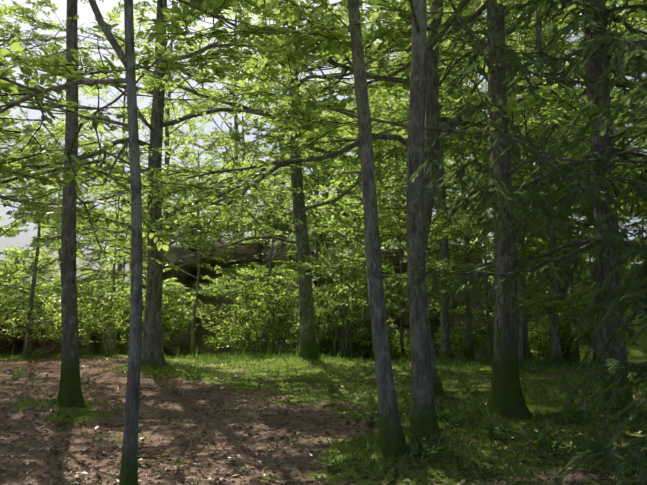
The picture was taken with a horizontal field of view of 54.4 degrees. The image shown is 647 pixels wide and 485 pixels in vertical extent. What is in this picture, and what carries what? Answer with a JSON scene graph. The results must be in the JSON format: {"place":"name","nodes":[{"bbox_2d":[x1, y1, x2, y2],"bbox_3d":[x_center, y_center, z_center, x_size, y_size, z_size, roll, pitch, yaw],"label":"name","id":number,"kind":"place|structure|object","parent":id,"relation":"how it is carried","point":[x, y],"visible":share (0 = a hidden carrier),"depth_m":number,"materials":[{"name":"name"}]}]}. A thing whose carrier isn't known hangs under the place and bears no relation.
{"place":"outdoors","nodes":[
{"label":"outdoors","id":0,"kind":"place"},
{"bbox_2d":[0,261,646,484],"bbox_3d":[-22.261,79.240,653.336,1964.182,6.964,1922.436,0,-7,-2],"label":"ground","id":1,"kind":"structure","parent":0,"point":[636,354],"depth_m":9.94,"materials":[{"name":"brown soil"}]},
{"bbox_2d":[0,56,16,68],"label":"tree","id":2,"kind":"object","parent":1,"relation":"on","point":[2,58],"visible":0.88,"depth_m":12.12,"materials":[{"name":"green plant"}]},
{"bbox_2d":[0,200,25,275],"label":"tree","id":3,"kind":"object","parent":1,"relation":"on","point":[0,237],"visible":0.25,"depth_m":36.22,"materials":[{"name":"green plant"}]},
{"bbox_2d":[0,167,27,282],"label":"tree","id":4,"kind":"object","parent":1,"relation":"on","point":[20,230],"visible":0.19,"depth_m":26.95,"materials":[{"name":"green plant"}]},
{"bbox_2d":[0,279,28,324],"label":"tree","id":5,"kind":"object","parent":1,"relation":"on","point":[14,315],"visible":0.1,"depth_m":26.50,"materials":[{"name":"green plant"}]},
{"bbox_2d":[0,276,39,354],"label":"bush","id":6,"kind":"object","parent":1,"relation":"on","point":[4,292],"visible":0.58,"depth_m":21.92,"materials":[{"name":"green plant"}]},
{"bbox_2d":[0,329,41,354],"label":"bracken bush","id":7,"kind":"object","parent":1,"relation":"on","point":[8,352],"visible":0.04,"depth_m":25.04,"materials":[{"name":"green plant"}]},
{"bbox_2d":[0,306,49,352],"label":"bracken bush","id":8,"kind":"object","parent":1,"relation":"on","point":[14,320],"visible":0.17,"depth_m":22.57,"materials":[{"name":"green plant"}]},
{"bbox_2d":[0,2,60,61],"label":"tree","id":9,"kind":"object","parent":1,"relation":"on","point":[10,42],"visible":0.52,"depth_m":19.33,"materials":[{"name":"green plant"}]},
{"bbox_2d":[0,99,61,296],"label":"tree","id":10,"kind":"object","parent":1,"relation":"on","point":[10,275],"visible":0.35,"depth_m":23.63,"materials":[{"name":"green plant"}]},
{"bbox_2d":[8,248,60,310],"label":"tree","id":11,"kind":"object","parent":1,"relation":"on","point":[51,267],"visible":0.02,"depth_m":46.52,"materials":[{"name":"green plant"}]},
{"bbox_2d":[0,319,85,354],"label":"bracken bush","id":12,"kind":"object","parent":1,"relation":"on","point":[34,344],"visible":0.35,"depth_m":22.21,"materials":[{"name":"green plant"}]},
{"bbox_2d":[2,288,110,356],"bbox_3d":[-8.271,2.551,19.794,3.053,2.324,2.922,0,-7,-2],"label":"bush","id":13,"kind":"object","parent":1,"relation":"on","point":[54,333],"visible":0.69,"depth_m":19.51,"materials":[{"name":"green plant"}]},
{"bbox_2d":[21,247,98,308],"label":"tree","id":14,"kind":"object","parent":1,"relation":"on","point":[57,277],"visible":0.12,"depth_m":47.35,"materials":[{"name":"green plant"}]},
{"bbox_2d":[0,106,130,355],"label":"tree","id":15,"kind":"object","parent":1,"relation":"on","point":[27,348],"visible":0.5,"depth_m":20.06,"materials":[{"name":"green plant"}]},
{"bbox_2d":[2,165,129,353],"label":"tree","id":16,"kind":"object","parent":1,"relation":"on","point":[43,232],"visible":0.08,"depth_m":33.25,"materials":[{"name":"green plant"}]},
{"bbox_2d":[0,145,144,353],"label":"tree","id":17,"kind":"object","parent":1,"relation":"on","point":[82,269],"visible":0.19,"depth_m":27.88,"materials":[{"name":"green plant"}]},
{"bbox_2d":[0,0,144,235],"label":"tree","id":18,"kind":"object","parent":1,"relation":"on","point":[42,39],"visible":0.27,"depth_m":19.76,"materials":[{"name":"green plant"}]},
{"bbox_2d":[0,90,146,317],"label":"tree","id":19,"kind":"object","parent":1,"relation":"on","point":[15,251],"visible":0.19,"depth_m":30.25,"materials":[{"name":"green plant"}]},
{"bbox_2d":[0,0,192,234],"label":"tree","id":20,"kind":"object","parent":1,"relation":"on","point":[41,215],"visible":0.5,"depth_m":14.62,"materials":[{"name":"green plant"}]},
{"bbox_2d":[27,136,189,354],"bbox_3d":[-8.261,0.512,24.517,6.913,8.644,6.910,0,-7,-2],"label":"tree","id":21,"kind":"object","parent":1,"relation":"on","point":[173,287],"visible":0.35,"depth_m":23.93,"materials":[{"name":"green plant"}]},
{"bbox_2d":[57,279,167,354],"bbox_3d":[-7.362,2.714,21.979,3.140,2.660,4.304,-5,-9,37],"label":"bush","id":22,"kind":"object","parent":1,"relation":"on","point":[112,314],"visible":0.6,"depth_m":21.33,"materials":[{"name":"green plant"}]},
{"bbox_2d":[23,31,204,284],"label":"tree","id":23,"kind":"object","parent":1,"relation":"on","point":[120,266],"visible":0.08,"depth_m":46.22,"materials":[{"name":"green plant"}]},
{"bbox_2d":[52,196,197,354],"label":"tree","id":24,"kind":"object","parent":1,"relation":"on","point":[122,351],"visible":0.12,"depth_m":32.71,"materials":[{"name":"green plant"}]},
{"bbox_2d":[111,288,196,346],"bbox_3d":[-6.448,3.050,23.049,3.372,2.692,3.291,0,-7,-2],"label":"bush","id":25,"kind":"object","parent":1,"relation":"on","point":[184,323],"visible":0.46,"depth_m":23.04,"materials":[{"name":"green plant"}]},
{"bbox_2d":[1,0,322,407],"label":"tree","id":26,"kind":"object","parent":1,"relation":"on","point":[70,395],"visible":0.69,"depth_m":10.70,"materials":[{"name":"green plant"}]},
{"bbox_2d":[77,4,277,245],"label":"tree","id":27,"kind":"object","parent":1,"relation":"on","point":[166,142],"visible":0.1,"depth_m":42.29,"materials":[{"name":"green plant"}]},
{"bbox_2d":[125,109,265,356],"bbox_3d":[-6.572,0.015,28.006,7.034,11.064,7.588,-3,-8,22],"label":"tree","id":28,"kind":"object","parent":1,"relation":"on","point":[181,154],"visible":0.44,"depth_m":28.04,"materials":[{"name":"green plant"}]},
{"bbox_2d":[0,0,399,484],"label":"tree","id":29,"kind":"object","parent":1,"relation":"on","point":[129,456],"visible":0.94,"depth_m":6.54,"materials":[{"name":"green plant"}]},
{"bbox_2d":[0,0,407,365],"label":"tree","id":30,"kind":"object","parent":1,"relation":"on","point":[152,352],"visible":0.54,"depth_m":14.75,"materials":[{"name":"green plant"}]},
{"bbox_2d":[188,297,261,353],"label":"bush","id":31,"kind":"object","parent":1,"relation":"on","point":[211,339],"visible":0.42,"depth_m":31.16,"materials":[{"name":"green plant"}]},
{"bbox_2d":[175,214,285,352],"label":"tree","id":32,"kind":"object","parent":1,"relation":"on","point":[243,242],"visible":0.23,"depth_m":33.11,"materials":[{"name":"green plant"}]},
{"bbox_2d":[193,112,270,244],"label":"tree","id":33,"kind":"object","parent":1,"relation":"on","point":[223,163],"visible":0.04,"depth_m":60.04,"materials":[{"name":"green plant"}]},
{"bbox_2d":[2,242,494,360],"bbox_3d":[-3.747,4.061,38.326,31.748,7.572,13.228,0,-7,-2],"label":"crag rock","id":34,"kind":"object","parent":1,"relation":"on","point":[183,342],"visible":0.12,"depth_m":36.53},
{"bbox_2d":[56,197,124,258],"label":"tree","id":35,"kind":"object","parent":34,"relation":"on","point":[106,226],"visible":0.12,"depth_m":40.50,"materials":[{"name":"green plant"}]},
{"bbox_2d":[112,199,146,239],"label":"tree","id":36,"kind":"object","parent":34,"relation":"on","point":[129,220],"visible":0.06,"depth_m":39.24,"materials":[{"name":"green plant"}]},
{"bbox_2d":[125,205,193,241],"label":"tree","id":37,"kind":"object","parent":34,"relation":"on","point":[172,222],"visible":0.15,"depth_m":39.57,"materials":[{"name":"green plant"}]},
{"bbox_2d":[127,196,213,245],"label":"tree","id":38,"kind":"object","parent":34,"relation":"on","point":[163,211],"visible":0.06,"depth_m":39.69,"materials":[{"name":"green plant"}]},
{"bbox_2d":[162,197,200,245],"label":"tree","id":39,"kind":"object","parent":34,"relation":"on","point":[173,219],"visible":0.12,"depth_m":41.22,"materials":[{"name":"green plant"}]},
{"bbox_2d":[211,208,269,245],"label":"tree","id":40,"kind":"object","parent":34,"relation":"on","point":[235,233],"visible":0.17,"depth_m":40.42,"materials":[{"name":"green plant"}]},
{"bbox_2d":[232,190,290,245],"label":"tree","id":41,"kind":"object","parent":34,"relation":"on","point":[262,218],"visible":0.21,"depth_m":39.10,"materials":[{"name":"green plant"}]},
{"bbox_2d":[256,206,320,244],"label":"tree","id":42,"kind":"object","parent":34,"relation":"on","point":[283,227],"visible":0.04,"depth_m":39.46,"materials":[{"name":"green plant"}]},
{"bbox_2d":[255,189,322,245],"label":"tree","id":43,"kind":"object","parent":34,"relation":"on","point":[280,197],"visible":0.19,"depth_m":39.42,"materials":[{"name":"green plant"}]},
{"bbox_2d":[309,219,342,254],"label":"tree","id":44,"kind":"object","parent":34,"relation":"on","point":[323,235],"visible":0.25,"depth_m":41.01,"materials":[{"name":"green plant"}]},
{"bbox_2d":[306,186,382,253],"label":"tree","id":45,"kind":"object","parent":34,"relation":"on","point":[344,227],"visible":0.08,"depth_m":40.16,"materials":[{"name":"green plant"}]},
{"bbox_2d":[355,194,401,247],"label":"tree","id":46,"kind":"object","parent":34,"relation":"on","point":[383,225],"visible":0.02,"depth_m":41.57,"materials":[{"name":"green plant"}]},
{"bbox_2d":[384,206,433,247],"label":"tree","id":47,"kind":"object","parent":34,"relation":"on","point":[391,222],"visible":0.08,"depth_m":40.16,"materials":[{"name":"green plant"}]},
{"bbox_2d":[245,309,253,355],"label":"tree","id":48,"kind":"object","parent":1,"relation":"on","point":[249,346],"visible":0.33,"depth_m":25.03,"materials":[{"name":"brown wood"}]},
{"bbox_2d":[170,6,340,255],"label":"tree","id":49,"kind":"object","parent":1,"relation":"on","point":[235,159],"visible":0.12,"depth_m":44.62,"materials":[{"name":"green plant"}]},
{"bbox_2d":[215,319,298,354],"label":"bush","id":50,"kind":"object","parent":1,"relation":"on","point":[234,339],"visible":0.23,"depth_m":27.07,"materials":[{"name":"green plant"}]},
{"bbox_2d":[78,0,463,359],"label":"tree","id":51,"kind":"object","parent":1,"relation":"on","point":[308,347],"visible":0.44,"depth_m":18.68,"materials":[{"name":"green plant"}]},
{"bbox_2d":[229,262,319,353],"bbox_3d":[-1.683,2.711,23.773,2.954,3.829,4.041,-2,-7,19],"label":"bush","id":52,"kind":"object","parent":1,"relation":"on","point":[276,311],"visible":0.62,"depth_m":23.20,"materials":[{"name":"green plant"}]},
{"bbox_2d":[214,272,336,354],"bbox_3d":[-1.843,3.048,24.066,4.763,3.662,4.726,6,-9,-38],"label":"bush","id":53,"kind":"object","parent":1,"relation":"on","point":[246,297],"visible":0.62,"depth_m":23.59,"materials":[{"name":"green plant"}]},
{"bbox_2d":[189,162,362,353],"bbox_3d":[-1.978,0.747,24.979,7.055,8.994,7.029,-1,-7,12],"label":"tree","id":54,"kind":"object","parent":1,"relation":"on","point":[285,275],"visible":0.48,"depth_m":25.24,"materials":[{"name":"green plant"}]},
{"bbox_2d":[162,14,394,257],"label":"tree","id":55,"kind":"object","parent":1,"relation":"on","point":[237,146],"visible":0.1,"depth_m":41.05,"materials":[{"name":"green plant"}]},
{"bbox_2d":[250,128,368,351],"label":"tree","id":56,"kind":"object","parent":1,"relation":"on","point":[313,181],"visible":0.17,"depth_m":30.78,"materials":[{"name":"green plant"}]},
{"bbox_2d":[4,366,617,462],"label":"herb plants","id":57,"kind":"object","parent":1,"relation":"on","point":[421,450],"visible":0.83,"depth_m":8.43,"materials":[{"name":"green plant"}]},
{"bbox_2d":[236,85,390,352],"bbox_3d":[-0.837,-0.724,34.075,8.404,14.609,8.009,0,-7,-2],"label":"tree","id":58,"kind":"object","parent":1,"relation":"on","point":[273,273],"visible":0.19,"depth_m":32.99,"materials":[{"name":"green plant"}]},
{"bbox_2d":[287,305,355,355],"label":"bush","id":59,"kind":"object","parent":1,"relation":"on","point":[315,333],"depth_m":31.23,"materials":[{"name":"green plant"}]},
{"bbox_2d":[295,319,348,354],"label":"bush","id":60,"kind":"object","parent":1,"relation":"on","point":[322,348],"visible":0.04,"depth_m":31.89,"materials":[{"name":"green plant"}]},
{"bbox_2d":[256,73,398,253],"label":"tree","id":61,"kind":"object","parent":1,"relation":"on","point":[315,192],"visible":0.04,"depth_m":47.12,"materials":[{"name":"green plant"}]},
{"bbox_2d":[247,0,409,255],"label":"tree","id":62,"kind":"object","parent":1,"relation":"on","point":[381,240],"visible":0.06,"depth_m":42.79,"materials":[{"name":"green plant"}]},
{"bbox_2d":[273,296,395,357],"bbox_3d":[0.344,4.242,29.639,5.120,3.907,6.271,-5,-9,36],"label":"bush","id":63,"kind":"object","parent":1,"relation":"on","point":[353,335],"visible":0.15,"depth_m":29.27,"materials":[{"name":"green plant"}]},
{"bbox_2d":[279,213,397,357],"bbox_3d":[0.457,1.943,24.011,4.700,5.812,5.020,5,-8,-33],"label":"bush","id":64,"kind":"object","parent":1,"relation":"on","point":[341,310],"visible":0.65,"depth_m":23.60,"materials":[{"name":"green plant"}]},
{"bbox_2d":[316,304,371,358],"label":"bush","id":65,"kind":"object","parent":1,"relation":"on","point":[359,349],"visible":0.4,"depth_m":30.67,"materials":[{"name":"green plant"}]},
{"bbox_2d":[217,0,475,457],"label":"tree","id":66,"kind":"object","parent":1,"relation":"on","point":[391,437],"visible":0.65,"depth_m":7.67,"materials":[{"name":"grey plant"}]},
{"bbox_2d":[321,143,402,254],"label":"tree","id":67,"kind":"object","parent":1,"relation":"on","point":[348,195],"depth_m":64.01,"materials":[{"name":"green plant"}]},
{"bbox_2d":[98,0,646,396],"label":"tree","id":68,"kind":"object","parent":1,"relation":"on","point":[433,119],"visible":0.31,"depth_m":13.94,"materials":[{"name":"green plant"}]},
{"bbox_2d":[311,104,437,360],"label":"tree","id":69,"kind":"object","parent":1,"relation":"on","point":[379,223],"visible":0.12,"depth_m":33.55,"materials":[{"name":"green plant"}]},
{"bbox_2d":[311,149,439,359],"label":"tree","id":70,"kind":"object","parent":1,"relation":"on","point":[383,233],"visible":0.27,"depth_m":26.01,"materials":[{"name":"green plant"}]},
{"bbox_2d":[348,316,404,358],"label":"bush","id":71,"kind":"object","parent":1,"relation":"on","point":[366,348],"visible":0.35,"depth_m":31.72,"materials":[{"name":"green plant"}]},
{"bbox_2d":[388,329,410,360],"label":"bush","id":72,"kind":"object","parent":1,"relation":"on","point":[395,348],"visible":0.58,"depth_m":30.50,"materials":[{"name":"green plant"}]},
{"bbox_2d":[315,155,487,358],"bbox_3d":[3.394,0.476,29.504,6.137,11.430,6.389,4,-8,-33],"label":"tree","id":73,"kind":"object","parent":1,"relation":"on","point":[398,191],"visible":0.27,"depth_m":29.13,"materials":[{"name":"green plant"}]},
{"bbox_2d":[371,327,432,359],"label":"bush","id":74,"kind":"object","parent":1,"relation":"on","point":[397,338],"visible":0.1,"depth_m":31.68,"materials":[{"name":"green plant"}]},
{"bbox_2d":[238,0,576,358],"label":"tree","id":75,"kind":"object","parent":1,"relation":"on","point":[445,346],"visible":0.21,"depth_m":22.62,"materials":[{"name":"green plant"}]},
{"bbox_2d":[341,9,494,287],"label":"tree","id":76,"kind":"object","parent":1,"relation":"on","point":[397,185],"visible":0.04,"depth_m":40.54,"materials":[{"name":"green plant"}]},
{"bbox_2d":[198,0,646,418],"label":"tree","id":77,"kind":"object","parent":1,"relation":"on","point":[506,396],"visible":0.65,"depth_m":11.07,"materials":[{"name":"green plant"}]},
{"bbox_2d":[401,328,464,360],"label":"bush","id":78,"kind":"object","parent":1,"relation":"on","point":[436,341],"visible":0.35,"depth_m":24.61,"materials":[{"name":"green plant"}]},
{"bbox_2d":[379,64,492,252],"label":"tree","id":79,"kind":"object","parent":1,"relation":"on","point":[433,207],"visible":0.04,"depth_m":46.79,"materials":[{"name":"green plant"}]},
{"bbox_2d":[302,0,591,330],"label":"tree","id":80,"kind":"object","parent":1,"relation":"on","point":[453,72],"visible":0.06,"depth_m":30.45,"materials":[{"name":"green plant"}]},
{"bbox_2d":[389,154,525,358],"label":"tree","id":81,"kind":"object","parent":1,"relation":"on","point":[453,296],"visible":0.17,"depth_m":35.01,"materials":[{"name":"green plant"}]},
{"bbox_2d":[450,316,493,359],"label":"bush","id":82,"kind":"object","parent":1,"relation":"on","point":[479,343],"visible":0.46,"depth_m":31.79,"materials":[{"name":"green plant"}]},
{"bbox_2d":[327,0,618,360],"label":"tree","id":83,"kind":"object","parent":1,"relation":"on","point":[470,348],"visible":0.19,"depth_m":25.41,"materials":[{"name":"green plant"}]},
{"bbox_2d":[303,0,646,361],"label":"tree","id":84,"kind":"object","parent":1,"relation":"on","point":[508,32],"visible":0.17,"depth_m":22.26,"materials":[{"name":"green plant"}]},
{"bbox_2d":[391,157,564,357],"bbox_3d":[6.431,1.101,25.669,6.854,8.854,7.747,-3,-7,20],"label":"tree","id":85,"kind":"object","parent":1,"relation":"on","point":[488,314],"visible":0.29,"depth_m":25.56,"materials":[{"name":"green plant"}]},
{"bbox_2d":[428,10,532,263],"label":"tree","id":86,"kind":"object","parent":1,"relation":"on","point":[480,244],"visible":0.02,"depth_m":42.77,"materials":[{"name":"green plant"}]},
{"bbox_2d":[325,0,646,416],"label":"tree","id":87,"kind":"object","parent":1,"relation":"on","point":[597,64],"visible":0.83,"depth_m":10.36,"materials":[{"name":"green plant"}]},
{"bbox_2d":[381,143,621,368],"bbox_3d":[5.723,0.673,19.435,7.836,6.762,4.671,3,-8,-22],"label":"tree","id":88,"kind":"object","parent":1,"relation":"on","point":[453,230],"visible":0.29,"depth_m":19.00,"materials":[{"name":"green plant"}]},
{"bbox_2d":[379,0,646,364],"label":"tree","id":89,"kind":"object","parent":1,"relation":"on","point":[554,352],"visible":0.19,"depth_m":21.12,"materials":[{"name":"green plant"}]},
{"bbox_2d":[447,38,593,260],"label":"tree","id":90,"kind":"object","parent":1,"relation":"on","point":[481,83],"depth_m":47.91,"materials":[{"name":"green plant"}]},
{"bbox_2d":[406,0,646,444],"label":"tree","id":91,"kind":"object","parent":1,"relation":"on","point":[423,420],"visible":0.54,"depth_m":8.16,"materials":[{"name":"grey plant"}]},
{"bbox_2d":[474,62,594,259],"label":"tree","id":92,"kind":"object","parent":1,"relation":"on","point":[535,163],"depth_m":59.02,"materials":[{"name":"green plant"}]},
{"bbox_2d":[427,3,646,249],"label":"tree","id":93,"kind":"object","parent":1,"relation":"on","point":[565,39],"visible":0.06,"depth_m":32.37,"materials":[{"name":"green plant"}]},
{"bbox_2d":[527,322,548,357],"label":"bush","id":94,"kind":"object","parent":1,"relation":"on","point":[532,325],"visible":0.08,"depth_m":30.24,"materials":[{"name":"green plant"}]},
{"bbox_2d":[529,336,564,360],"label":"bush","id":95,"kind":"object","parent":1,"relation":"on","point":[540,352],"visible":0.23,"depth_m":27.40,"materials":[{"name":"green plant"}]},
{"bbox_2d":[460,3,646,363],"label":"tree","id":96,"kind":"object","parent":1,"relation":"on","point":[568,355],"visible":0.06,"depth_m":28.06,"materials":[{"name":"green plant"}]},
{"bbox_2d":[526,306,586,360],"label":"bush","id":97,"kind":"object","parent":1,"relation":"on","point":[562,338],"visible":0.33,"depth_m":26.79,"materials":[{"name":"green plant"}]},
{"bbox_2d":[479,4,646,361],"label":"tree","id":98,"kind":"object","parent":1,"relation":"on","point":[614,147],"visible":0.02,"depth_m":36.05,"materials":[{"name":"green plant"}]},
{"bbox_2d":[488,121,639,363],"bbox_3d":[10.631,0.132,27.722,6.991,11.374,5.288,3,-8,-26],"label":"tree","id":99,"kind":"object","parent":1,"relation":"on","point":[586,231],"visible":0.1,"depth_m":27.33,"materials":[{"name":"green plant"}]},
{"bbox_2d":[517,125,646,364],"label":"tree","id":100,"kind":"object","parent":1,"relation":"on","point":[537,304],"visible":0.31,"depth_m":19.58,"materials":[{"name":"green plant"}]},
{"bbox_2d":[529,155,635,309],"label":"tree","id":101,"kind":"object","parent":1,"relation":"on","point":[589,227],"visible":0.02,"depth_m":34.03,"materials":[{"name":"green plant"}]},
{"bbox_2d":[537,287,633,363],"bbox_3d":[10.858,3.710,25.821,3.365,3.671,5.023,0,-7,-2],"label":"bush","id":102,"kind":"object","parent":1,"relation":"on","point":[589,335],"visible":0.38,"depth_m":25.86,"materials":[{"name":"green plant"}]},
{"bbox_2d":[524,28,646,273],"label":"tree","id":103,"kind":"object","parent":1,"relation":"on","point":[590,256],"visible":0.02,"depth_m":23.46,"materials":[{"name":"green plant"}]},
{"bbox_2d":[542,0,646,311],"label":"tree","id":104,"kind":"object","parent":1,"relation":"on","point":[627,61],"visible":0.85,"depth_m":7.22,"materials":[{"name":"green plant"}]},
{"bbox_2d":[552,226,646,484],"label":"tree","id":105,"kind":"object","parent":1,"relation":"on","point":[621,300],"visible":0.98,"depth_m":7.27,"materials":[{"name":"green plant"}]},
{"bbox_2d":[589,10,646,308],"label":"tree","id":106,"kind":"object","parent":1,"relation":"on","point":[631,207],"visible":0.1,"depth_m":19.68,"materials":[{"name":"green plant"}]},
{"bbox_2d":[613,3,646,266],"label":"tree","id":107,"kind":"object","parent":1,"relation":"on","point":[620,223],"visible":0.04,"depth_m":43.27,"materials":[{"name":"green plant"}]},
{"bbox_2d":[0,343,646,484],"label":"ground cover grass","id":108,"kind":"structure","parent":0,"point":[363,444],"depth_m":9.51,"materials":[{"name":"green plant"}]},
{"bbox_2d":[0,0,646,311],"label":"sky","id":109,"kind":"structure","parent":0,"point":[85,12],"materials":[{"name":"white"}]}
]}

